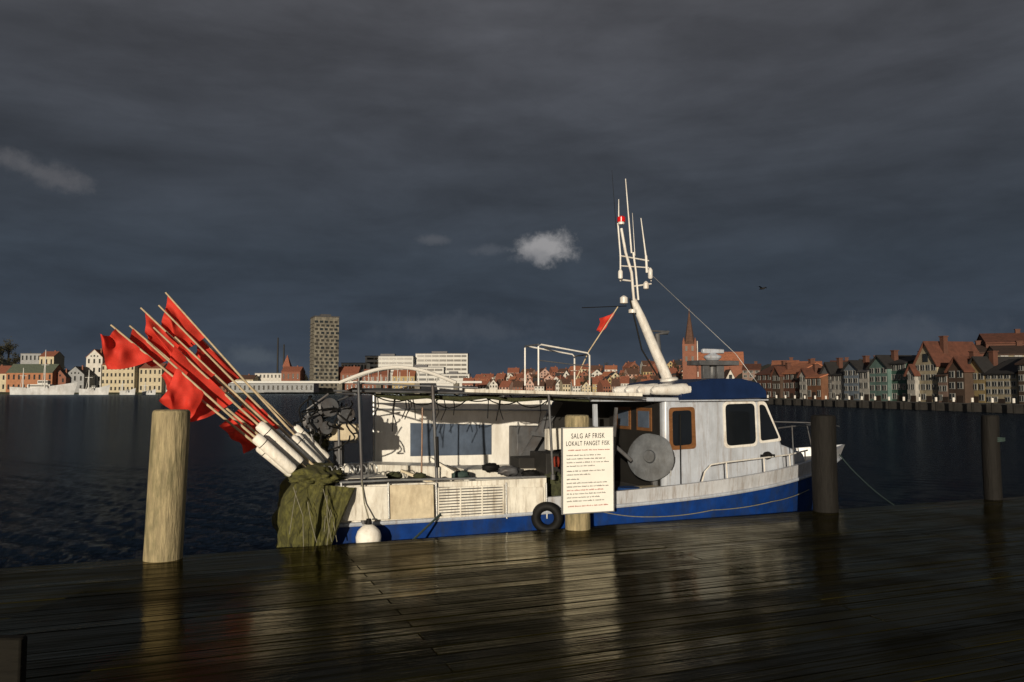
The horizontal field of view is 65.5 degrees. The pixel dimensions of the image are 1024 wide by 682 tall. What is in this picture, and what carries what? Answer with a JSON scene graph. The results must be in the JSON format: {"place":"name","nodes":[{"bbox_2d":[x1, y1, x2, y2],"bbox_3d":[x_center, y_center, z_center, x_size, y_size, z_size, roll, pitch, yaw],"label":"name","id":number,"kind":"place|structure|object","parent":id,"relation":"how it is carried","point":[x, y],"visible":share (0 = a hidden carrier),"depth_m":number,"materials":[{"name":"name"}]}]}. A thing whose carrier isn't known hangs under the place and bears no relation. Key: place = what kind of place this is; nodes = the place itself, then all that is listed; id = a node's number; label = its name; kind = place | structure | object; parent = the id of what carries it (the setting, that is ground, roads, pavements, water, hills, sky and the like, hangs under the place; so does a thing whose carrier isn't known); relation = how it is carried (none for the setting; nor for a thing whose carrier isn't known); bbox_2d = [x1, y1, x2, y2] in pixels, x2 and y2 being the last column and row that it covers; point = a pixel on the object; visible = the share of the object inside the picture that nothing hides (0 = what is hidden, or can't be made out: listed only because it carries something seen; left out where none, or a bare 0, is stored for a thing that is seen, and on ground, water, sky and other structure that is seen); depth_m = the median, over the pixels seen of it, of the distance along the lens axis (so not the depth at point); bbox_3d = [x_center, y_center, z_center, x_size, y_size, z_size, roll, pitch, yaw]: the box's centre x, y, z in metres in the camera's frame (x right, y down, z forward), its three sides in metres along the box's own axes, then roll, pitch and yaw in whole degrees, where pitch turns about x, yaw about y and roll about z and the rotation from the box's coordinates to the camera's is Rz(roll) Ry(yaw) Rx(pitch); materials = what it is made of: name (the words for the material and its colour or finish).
{"place":"outdoors","nodes":[
{"label":"outdoors","id":0,"kind":"place"},
{"bbox_2d":[0,358,1017,403],"bbox_3d":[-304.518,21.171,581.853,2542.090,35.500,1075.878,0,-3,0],"label":"shore ground","id":1,"kind":"structure","parent":0,"point":[5,363],"depth_m":508.25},
{"bbox_2d":[0,365,10,391],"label":"building","id":2,"kind":"structure","parent":1,"relation":"on","point":[4,370],"depth_m":504.49,"materials":[{"name":"brick"}]},
{"bbox_2d":[2,342,14,357],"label":"tree","id":3,"kind":"object","parent":1,"relation":"on","point":[10,349],"visible":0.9,"depth_m":698.29,"materials":[{"name":"green plant"}]},
{"bbox_2d":[5,350,20,364],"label":"tree","id":4,"kind":"object","parent":1,"relation":"on","point":[16,360],"visible":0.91,"depth_m":624.27,"materials":[{"name":"green plant"}]},
{"bbox_2d":[20,353,41,363],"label":"building","id":5,"kind":"structure","parent":1,"relation":"on","point":[29,358],"depth_m":600.27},
{"bbox_2d":[6,363,62,391],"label":"building","id":6,"kind":"structure","parent":1,"relation":"on","point":[33,373],"depth_m":504.68,"materials":[{"name":"brick"}]},
{"bbox_2d":[39,350,63,369],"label":"building","id":7,"kind":"structure","parent":1,"relation":"on","point":[54,357],"depth_m":592.73,"materials":[{"name":"paint"}]},
{"bbox_2d":[57,369,70,384],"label":"building","id":8,"kind":"structure","parent":1,"relation":"on","point":[63,377],"depth_m":509.60,"materials":[{"name":"brick"}]},
{"bbox_2d":[67,365,95,391],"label":"building","id":9,"kind":"structure","parent":1,"relation":"on","point":[78,374],"depth_m":514.76,"materials":[{"name":"brick"}]},
{"bbox_2d":[85,348,104,387],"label":"building","id":10,"kind":"structure","parent":1,"relation":"on","point":[95,359],"depth_m":530.07,"materials":[{"name":"paint"}]},
{"bbox_2d":[101,362,141,391],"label":"building","id":11,"kind":"structure","parent":1,"relation":"on","point":[115,378],"depth_m":529.51,"materials":[{"name":"brick"}]},
{"bbox_2d":[137,363,166,391],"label":"building","id":12,"kind":"structure","parent":1,"relation":"on","point":[151,377],"depth_m":534.54,"materials":[{"name":"paint"}]},
{"bbox_2d":[235,374,258,380],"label":"building","id":13,"kind":"structure","parent":1,"relation":"on","point":[248,377],"depth_m":550.09,"materials":[{"name":"brick"}]},
{"bbox_2d":[255,373,280,380],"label":"building","id":14,"kind":"structure","parent":1,"relation":"on","point":[269,376],"depth_m":559.47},
{"bbox_2d":[228,383,318,392],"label":"building","id":15,"kind":"structure","parent":1,"relation":"on","point":[286,387],"depth_m":517.08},
{"bbox_2d":[276,338,278,372],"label":"chimney stack","id":16,"kind":"object","parent":1,"relation":"on","point":[277,355],"visible":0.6,"depth_m":700.15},
{"bbox_2d":[282,355,291,367],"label":"church","id":17,"kind":"structure","parent":1,"relation":"on","point":[287,362],"depth_m":598.20,"materials":[{"name":"brick"}]},
{"bbox_2d":[281,365,304,380],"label":"building","id":18,"kind":"structure","parent":1,"relation":"on","point":[297,373],"depth_m":559.65,"materials":[{"name":"brick"}]},
{"bbox_2d":[309,314,339,391],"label":"tower block","id":19,"kind":"structure","parent":1,"relation":"on","point":[324,347],"depth_m":553.49,"materials":[{"name":"grey concrete"}]},
{"bbox_2d":[338,365,361,389],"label":"building","id":20,"kind":"structure","parent":1,"relation":"on","point":[344,372],"depth_m":559.94,"materials":[{"name":"brick"}]},
{"bbox_2d":[341,363,369,371],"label":"building","id":21,"kind":"structure","parent":1,"relation":"on","point":[363,366],"depth_m":620.04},
{"bbox_2d":[362,369,391,387],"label":"building","id":22,"kind":"structure","parent":1,"relation":"on","point":[384,375],"depth_m":539.50,"materials":[{"name":"brick"}]},
{"bbox_2d":[365,354,415,387],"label":"office block","id":23,"kind":"structure","parent":1,"relation":"on","point":[382,360],"depth_m":640.18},
{"bbox_2d":[392,370,416,388],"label":"building","id":24,"kind":"structure","parent":1,"relation":"on","point":[402,375],"depth_m":539.50,"materials":[{"name":"brick"}]},
{"bbox_2d":[401,365,445,389],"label":"office block","id":25,"kind":"structure","parent":1,"relation":"on","point":[421,376],"depth_m":599.49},
{"bbox_2d":[415,351,468,373],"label":"office block","id":26,"kind":"structure","parent":1,"relation":"on","point":[459,362],"depth_m":650.14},
{"bbox_2d":[439,371,470,389],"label":"office block","id":27,"kind":"structure","parent":1,"relation":"on","point":[455,375],"depth_m":559.37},
{"bbox_2d":[462,377,475,389],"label":"house","id":28,"kind":"structure","parent":1,"relation":"on","point":[468,384],"depth_m":491.39,"materials":[{"name":"brick"}]},
{"bbox_2d":[477,379,490,388],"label":"house","id":29,"kind":"structure","parent":1,"relation":"on","point":[484,384],"depth_m":487.23,"materials":[{"name":"brick"}]},
{"bbox_2d":[489,378,499,389],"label":"house","id":30,"kind":"structure","parent":1,"relation":"on","point":[494,384],"depth_m":481.24,"materials":[{"name":"paint"}]},
{"bbox_2d":[495,372,506,381],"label":"house","id":31,"kind":"structure","parent":1,"relation":"on","point":[502,376],"depth_m":598.19,"materials":[{"name":"brick"}]},
{"bbox_2d":[499,379,512,389],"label":"house","id":32,"kind":"structure","parent":1,"relation":"on","point":[506,385],"depth_m":482.00,"materials":[{"name":"brick"}]},
{"bbox_2d":[507,367,519,375],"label":"house","id":33,"kind":"structure","parent":1,"relation":"on","point":[513,370],"depth_m":657.55,"materials":[{"name":"brick"}]},
{"bbox_2d":[513,380,524,389],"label":"house","id":34,"kind":"structure","parent":1,"relation":"on","point":[518,385],"depth_m":473.66,"materials":[{"name":"brick"}]},
{"bbox_2d":[526,377,533,390],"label":"house","id":35,"kind":"structure","parent":1,"relation":"on","point":[529,384],"depth_m":460.28,"materials":[{"name":"brick"}]},
{"bbox_2d":[534,380,544,390],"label":"house","id":36,"kind":"structure","parent":1,"relation":"on","point":[540,386],"depth_m":456.53,"materials":[{"name":"paint"}]},
{"bbox_2d":[537,367,549,377],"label":"house","id":37,"kind":"structure","parent":1,"relation":"on","point":[543,372],"depth_m":630.82,"materials":[{"name":"brick"}]},
{"bbox_2d":[544,378,555,390],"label":"house","id":38,"kind":"structure","parent":1,"relation":"on","point":[549,385],"depth_m":465.95,"materials":[{"name":"brick"}]},
{"bbox_2d":[549,366,557,376],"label":"house","id":39,"kind":"structure","parent":1,"relation":"on","point":[553,370],"depth_m":628.57,"materials":[{"name":"brick"}]},
{"bbox_2d":[559,377,569,390],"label":"house","id":40,"kind":"structure","parent":1,"relation":"on","point":[564,384],"depth_m":451.81,"materials":[{"name":"paint"}]},
{"bbox_2d":[570,378,580,391],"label":"house","id":41,"kind":"structure","parent":1,"relation":"on","point":[575,388],"depth_m":440.34,"materials":[{"name":"brick"}]},
{"bbox_2d":[582,380,591,391],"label":"house","id":42,"kind":"structure","parent":1,"relation":"on","point":[586,387],"depth_m":446.16,"materials":[{"name":"paint"}]},
{"bbox_2d":[592,376,600,391],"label":"house","id":43,"kind":"structure","parent":1,"relation":"on","point":[595,380],"depth_m":441.45,"materials":[{"name":"brick"}]},
{"bbox_2d":[590,364,603,372],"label":"house","id":44,"kind":"structure","parent":1,"relation":"on","point":[593,368],"depth_m":606.13,"materials":[{"name":"brick"}]},
{"bbox_2d":[591,368,603,376],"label":"house","id":45,"kind":"structure","parent":1,"relation":"on","point":[600,371],"depth_m":546.67,"materials":[{"name":"paint"}]},
{"bbox_2d":[596,379,610,391],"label":"house","id":46,"kind":"structure","parent":1,"relation":"on","point":[604,385],"depth_m":417.65,"materials":[{"name":"brick"}]},
{"bbox_2d":[604,364,617,373],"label":"house","id":47,"kind":"structure","parent":1,"relation":"on","point":[613,367],"depth_m":593.72,"materials":[{"name":"brick"}]},
{"bbox_2d":[611,377,619,391],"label":"house","id":48,"kind":"structure","parent":1,"relation":"on","point":[615,382],"depth_m":410.66,"materials":[{"name":"brick"}]},
{"bbox_2d":[621,375,629,385],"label":"house","id":49,"kind":"structure","parent":1,"relation":"on","point":[625,380],"depth_m":398.44,"materials":[{"name":"brick"}]},
{"bbox_2d":[623,367,639,378],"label":"house","id":50,"kind":"structure","parent":1,"relation":"on","point":[631,372],"depth_m":507.47,"materials":[{"name":"brick"}]},
{"bbox_2d":[641,365,651,374],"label":"house","id":51,"kind":"structure","parent":1,"relation":"on","point":[645,370],"depth_m":494.12,"materials":[{"name":"brick"}]},
{"bbox_2d":[672,359,682,371],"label":"house","id":52,"kind":"structure","parent":1,"relation":"on","point":[679,362],"depth_m":518.10,"materials":[{"name":"brick"}]},
{"bbox_2d":[682,311,743,378],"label":"church","id":53,"kind":"structure","parent":1,"relation":"on","point":[689,347],"depth_m":297.45,"materials":[{"name":"brick"}]},
{"bbox_2d":[724,367,735,378],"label":"house","id":54,"kind":"structure","parent":1,"relation":"on","point":[728,374],"depth_m":253.97,"materials":[{"name":"paint"}]},
{"bbox_2d":[742,361,761,380],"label":"house","id":55,"kind":"structure","parent":1,"relation":"on","point":[754,368],"depth_m":230.30,"materials":[{"name":"brick"}]},
{"bbox_2d":[755,361,786,397],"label":"house","id":56,"kind":"structure","parent":1,"relation":"on","point":[764,380],"depth_m":162.67,"materials":[{"name":"brick"}]},
{"bbox_2d":[769,363,791,397],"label":"house","id":57,"kind":"structure","parent":1,"relation":"on","point":[776,374],"depth_m":158.00,"materials":[{"name":"brick"}]},
{"bbox_2d":[771,357,798,365],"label":"house","id":58,"kind":"structure","parent":1,"relation":"on","point":[791,361],"depth_m":193.29,"materials":[{"name":"brick"}]},
{"bbox_2d":[782,359,822,397],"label":"house","id":59,"kind":"structure","parent":1,"relation":"on","point":[791,386],"depth_m":153.99,"materials":[{"name":"brick"}]},
{"bbox_2d":[797,364,820,398],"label":"house","id":60,"kind":"structure","parent":1,"relation":"on","point":[803,373],"depth_m":147.00,"materials":[{"name":"brick"}]},
{"bbox_2d":[805,372,828,399],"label":"house","id":61,"kind":"structure","parent":1,"relation":"on","point":[817,385],"depth_m":142.31,"materials":[{"name":"brick"}]},
{"bbox_2d":[819,358,846,398],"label":"house","id":62,"kind":"structure","parent":1,"relation":"on","point":[829,368],"depth_m":141.70,"materials":[{"name":"brick"}]},
{"bbox_2d":[830,371,843,399],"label":"house","id":63,"kind":"structure","parent":1,"relation":"on","point":[838,383],"depth_m":138.55,"materials":[{"name":"paint"}]},
{"bbox_2d":[841,356,871,399],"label":"house","id":64,"kind":"structure","parent":1,"relation":"on","point":[850,368],"depth_m":133.38,"materials":[{"name":"paint"}]},
{"bbox_2d":[857,368,869,400],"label":"house","id":65,"kind":"structure","parent":1,"relation":"on","point":[864,384],"depth_m":129.98,"materials":[{"name":"brick"}]},
{"bbox_2d":[866,350,915,400],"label":"house","id":66,"kind":"structure","parent":1,"relation":"on","point":[879,368],"depth_m":126.12,"materials":[{"name":"brick"}]},
{"bbox_2d":[764,399,1023,413],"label":"quay wall","id":67,"kind":"structure","parent":1,"relation":"on","point":[983,407],"depth_m":108.73,"materials":[{"name":"concrete"}]},
{"bbox_2d":[888,351,917,400],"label":"house","id":68,"kind":"structure","parent":1,"relation":"on","point":[899,385],"depth_m":122.65,"materials":[{"name":"paint"}]},
{"bbox_2d":[903,364,920,401],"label":"house","id":69,"kind":"structure","parent":1,"relation":"on","point":[912,373],"depth_m":117.49,"materials":[{"name":"paint"}]},
{"bbox_2d":[935,373,948,402],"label":"house","id":70,"kind":"structure","parent":1,"relation":"on","point":[943,391],"depth_m":111.21,"materials":[{"name":"brick"}]},
{"bbox_2d":[913,336,980,401],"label":"house","id":71,"kind":"structure","parent":1,"relation":"on","point":[932,359],"depth_m":115.40,"materials":[{"name":"brick"}]},
{"bbox_2d":[944,351,978,402],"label":"house","id":72,"kind":"structure","parent":1,"relation":"on","point":[959,370],"depth_m":108.26,"materials":[{"name":"brick"}]},
{"bbox_2d":[974,341,986,355],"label":"house","id":73,"kind":"structure","parent":1,"relation":"on","point":[981,348],"depth_m":152.01,"materials":[{"name":"brick"}]},
{"bbox_2d":[968,351,1023,402],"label":"house","id":74,"kind":"structure","parent":1,"relation":"on","point":[981,365],"depth_m":106.79,"materials":[{"name":"brick"}]},
{"bbox_2d":[976,329,1023,347],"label":"house","id":75,"kind":"structure","parent":1,"relation":"on","point":[987,340],"depth_m":152.63,"materials":[{"name":"brick"}]},
{"bbox_2d":[983,358,1022,403],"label":"house","id":76,"kind":"structure","parent":1,"relation":"on","point":[1002,384],"depth_m":102.89,"materials":[{"name":"brick"}]},
{"bbox_2d":[983,341,1023,356],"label":"house","id":77,"kind":"structure","parent":1,"relation":"on","point":[1017,350],"depth_m":128.70,"materials":[{"name":"brick"}]},
{"bbox_2d":[1015,358,1023,403],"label":"house","id":78,"kind":"structure","parent":1,"relation":"on","point":[1020,363],"depth_m":98.78,"materials":[{"name":"brick"}]},
{"bbox_2d":[0,496,1023,681],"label":"quay deck","id":79,"kind":"structure","parent":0,"point":[927,592],"depth_m":5.15,"materials":[{"name":"brown wood"}]},
{"bbox_2d":[0,635,27,681],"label":"timber block","id":80,"kind":"structure","parent":79,"relation":"on","point":[13,656],"depth_m":3.52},
{"bbox_2d":[0,394,1023,567],"bbox_3d":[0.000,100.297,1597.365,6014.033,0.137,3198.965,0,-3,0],"label":"water","id":81,"kind":"structure","parent":0,"point":[74,468],"depth_m":27.70,"materials":[{"name":"liquid"}]},
{"bbox_2d":[10,351,77,394],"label":"ship","id":82,"kind":"object","parent":81,"relation":"on","point":[44,387],"visible":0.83,"depth_m":426.24},
{"bbox_2d":[79,370,109,394],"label":"ship","id":83,"kind":"object","parent":81,"relation":"on","point":[95,390],"visible":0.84,"depth_m":417.76},
{"bbox_2d":[119,381,135,394],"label":"boat","id":84,"kind":"object","parent":81,"relation":"on","point":[128,392],"visible":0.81,"depth_m":418.38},
{"bbox_2d":[141,382,155,394],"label":"boat","id":85,"kind":"object","parent":81,"relation":"on","point":[149,392],"visible":0.88,"depth_m":428.40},
{"bbox_2d":[143,409,190,562],"bbox_3d":[-2.915,2.288,6.576,0.409,3.435,0.325,1,-4,-21],"label":"mooring post","id":86,"kind":"object","parent":81,"relation":"in","point":[166,492],"visible":0.58,"depth_m":6.54,"materials":[{"name":"wood"}]},
{"bbox_2d":[231,365,481,393],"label":"arch bridge","id":87,"kind":"structure","parent":81,"relation":"in","point":[342,383],"depth_m":465.32,"materials":[{"name":"white metal"}]},
{"bbox_2d":[293,176,843,544],"bbox_3d":[1.168,0.793,10.130,7.782,5.953,2.568,1,-4,-21],"label":"fishing boat","id":88,"kind":"object","parent":81,"relation":"on","point":[485,461],"visible":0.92,"depth_m":9.47,"materials":[{"name":"paint"}]},
{"bbox_2d":[272,462,355,548],"bbox_3d":[-2.096,1.725,8.161,0.692,0.964,1.812,2,-4,-30],"label":"net pile","id":89,"kind":"object","parent":88,"relation":"on","point":[309,483],"visible":0.81,"depth_m":7.56,"materials":[{"name":"fabric"}]},
{"bbox_2d":[100,324,290,476],"bbox_3d":[-2.923,0.588,7.508,1.739,1.444,0.189,2,-4,-27],"label":"flag buoy","id":90,"kind":"object","parent":89,"relation":"on","point":[121,350],"visible":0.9,"depth_m":7.24,"materials":[{"name":"fabric"}]},
{"bbox_2d":[129,325,298,467],"bbox_3d":[-2.820,0.586,7.660,1.658,1.445,0.171,1,-4,-23],"label":"flag buoy","id":91,"kind":"object","parent":89,"relation":"on","point":[137,338],"visible":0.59,"depth_m":7.50,"materials":[{"name":"red fabric"}]},
{"bbox_2d":[146,341,296,473],"bbox_3d":[-2.691,0.653,7.487,1.391,1.289,0.151,2,-4,-27],"label":"flag buoy","id":92,"kind":"object","parent":89,"relation":"on","point":[184,391],"visible":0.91,"depth_m":7.38,"materials":[{"name":"fabric"}]},
{"bbox_2d":[140,307,311,465],"bbox_3d":[-2.783,0.500,7.884,1.669,1.612,0.146,2,-4,-27],"label":"flag buoy","id":93,"kind":"object","parent":89,"relation":"on","point":[159,342],"visible":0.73,"depth_m":7.67,"materials":[{"name":"fabric"}]},
{"bbox_2d":[153,327,305,466],"bbox_3d":[-2.671,0.583,7.670,1.467,1.410,0.226,2,-4,-26],"label":"flag buoy","id":94,"kind":"object","parent":89,"relation":"on","point":[183,363],"visible":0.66,"depth_m":7.63,"materials":[{"name":"fabric"}]},
{"bbox_2d":[158,305,322,462],"bbox_3d":[-2.676,0.488,7.966,1.613,1.653,0.215,2,-4,-27],"label":"flag buoy","id":95,"kind":"object","parent":89,"relation":"attached to","point":[239,437],"visible":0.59,"depth_m":8.00,"materials":[{"name":"fabric"}]},
{"bbox_2d":[161,292,324,462],"bbox_3d":[-2.716,0.423,8.130,1.625,1.781,0.142,2,-4,-27],"label":"flag buoy","id":96,"kind":"object","parent":89,"relation":"on","point":[179,316],"visible":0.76,"depth_m":7.92,"materials":[{"name":"fabric"}]},
{"bbox_2d":[174,336,312,464],"bbox_3d":[-2.581,0.628,7.804,1.384,1.328,0.217,1,-4,-21],"label":"flag buoy","id":97,"kind":"object","parent":89,"relation":"on","point":[191,356],"visible":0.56,"depth_m":7.74,"materials":[{"name":"red fabric"}]},
{"bbox_2d":[195,339,331,462],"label":"flag buoy","id":98,"kind":"object","parent":89,"relation":"on","point":[200,354],"visible":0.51,"depth_m":8.18,"materials":[{"name":"fabric"}]},
{"bbox_2d":[289,487,336,546],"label":"loose rope strands","id":99,"kind":"object","parent":89,"relation":"hanging from","point":[311,522],"visible":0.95,"depth_m":7.29},
{"bbox_2d":[307,431,329,450],"bbox_3d":[-2.257,1.150,8.947,0.419,0.280,0.675,2,-4,-30],"label":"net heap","id":100,"kind":"object","parent":88,"relation":"on","point":[325,443],"visible":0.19,"depth_m":8.80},
{"bbox_2d":[356,480,380,542],"bbox_3d":[-1.358,1.661,7.551,0.240,0.653,0.243,0,-4,7],"label":"fender","id":101,"kind":"object","parent":88,"relation":"hanging from","point":[368,531],"visible":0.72,"depth_m":7.47,"materials":[{"name":"white plastic"}]},
{"bbox_2d":[413,513,440,538],"bbox_3d":[-0.856,1.832,7.662,0.048,0.257,0.637,-2,-4,24],"label":"mooring line","id":102,"kind":"object","parent":88,"relation":"attached to","point":[427,526],"visible":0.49,"depth_m":7.72,"materials":[{"name":"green fabric"}]},
{"bbox_2d":[531,502,562,530],"bbox_3d":[0.365,1.845,8.317,0.335,0.336,0.106,-1,-4,10],"label":"tyre fender","id":103,"kind":"object","parent":88,"relation":"hanging from","point":[551,507],"visible":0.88,"depth_m":8.28,"materials":[{"name":"black rubber"}]},
{"bbox_2d":[603,489,808,516],"bbox_3d":[2.428,1.906,9.251,3.416,0.120,0.303,2,-4,-31],"label":"mooring line","id":104,"kind":"object","parent":88,"relation":"attached to","point":[708,510],"visible":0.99,"depth_m":8.98,"materials":[{"name":"fabric"}]},
{"bbox_2d":[839,454,893,504],"bbox_3d":[4.674,1.793,10.574,0.025,0.561,1.756,0,-3,0],"label":"mooring line","id":105,"kind":"object","parent":88,"relation":"attached to","point":[865,482],"visible":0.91,"depth_m":10.57,"materials":[{"name":"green fabric"}]},
{"bbox_2d":[565,415,590,530],"bbox_3d":[0.663,2.419,8.001,0.263,3.346,0.275,1,-4,-21],"label":"mooring post","id":106,"kind":"object","parent":81,"relation":"in","point":[577,522],"visible":0.23,"depth_m":7.97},
{"bbox_2d":[561,426,613,514],"bbox_3d":[0.751,1.283,7.943,0.576,0.850,0.051,1,-4,-21],"label":"notice board","id":107,"kind":"object","parent":106,"relation":"attached to","point":[587,469],"visible":1,"depth_m":7.92,"materials":[{"name":"paper"}]},
{"bbox_2d":[811,415,838,512],"bbox_3d":[3.622,2.509,9.165,0.290,3.308,0.299,1,-4,-21],"label":"mooring post","id":108,"kind":"object","parent":81,"relation":"in","point":[824,466],"visible":0.45,"depth_m":9.12,"materials":[{"name":"wood"}]},
{"bbox_2d":[981,415,1002,499],"bbox_3d":[6.159,2.586,10.160,0.217,3.276,0.231,1,-4,-21],"label":"mooring post","id":109,"kind":"object","parent":81,"relation":"in","point":[991,460],"visible":0.39,"depth_m":10.15,"materials":[{"name":"wood"}]},
{"bbox_2d":[0,0,1023,380],"label":"sky","id":110,"kind":"structure","parent":0,"point":[425,176],"materials":[{"name":"grey"}]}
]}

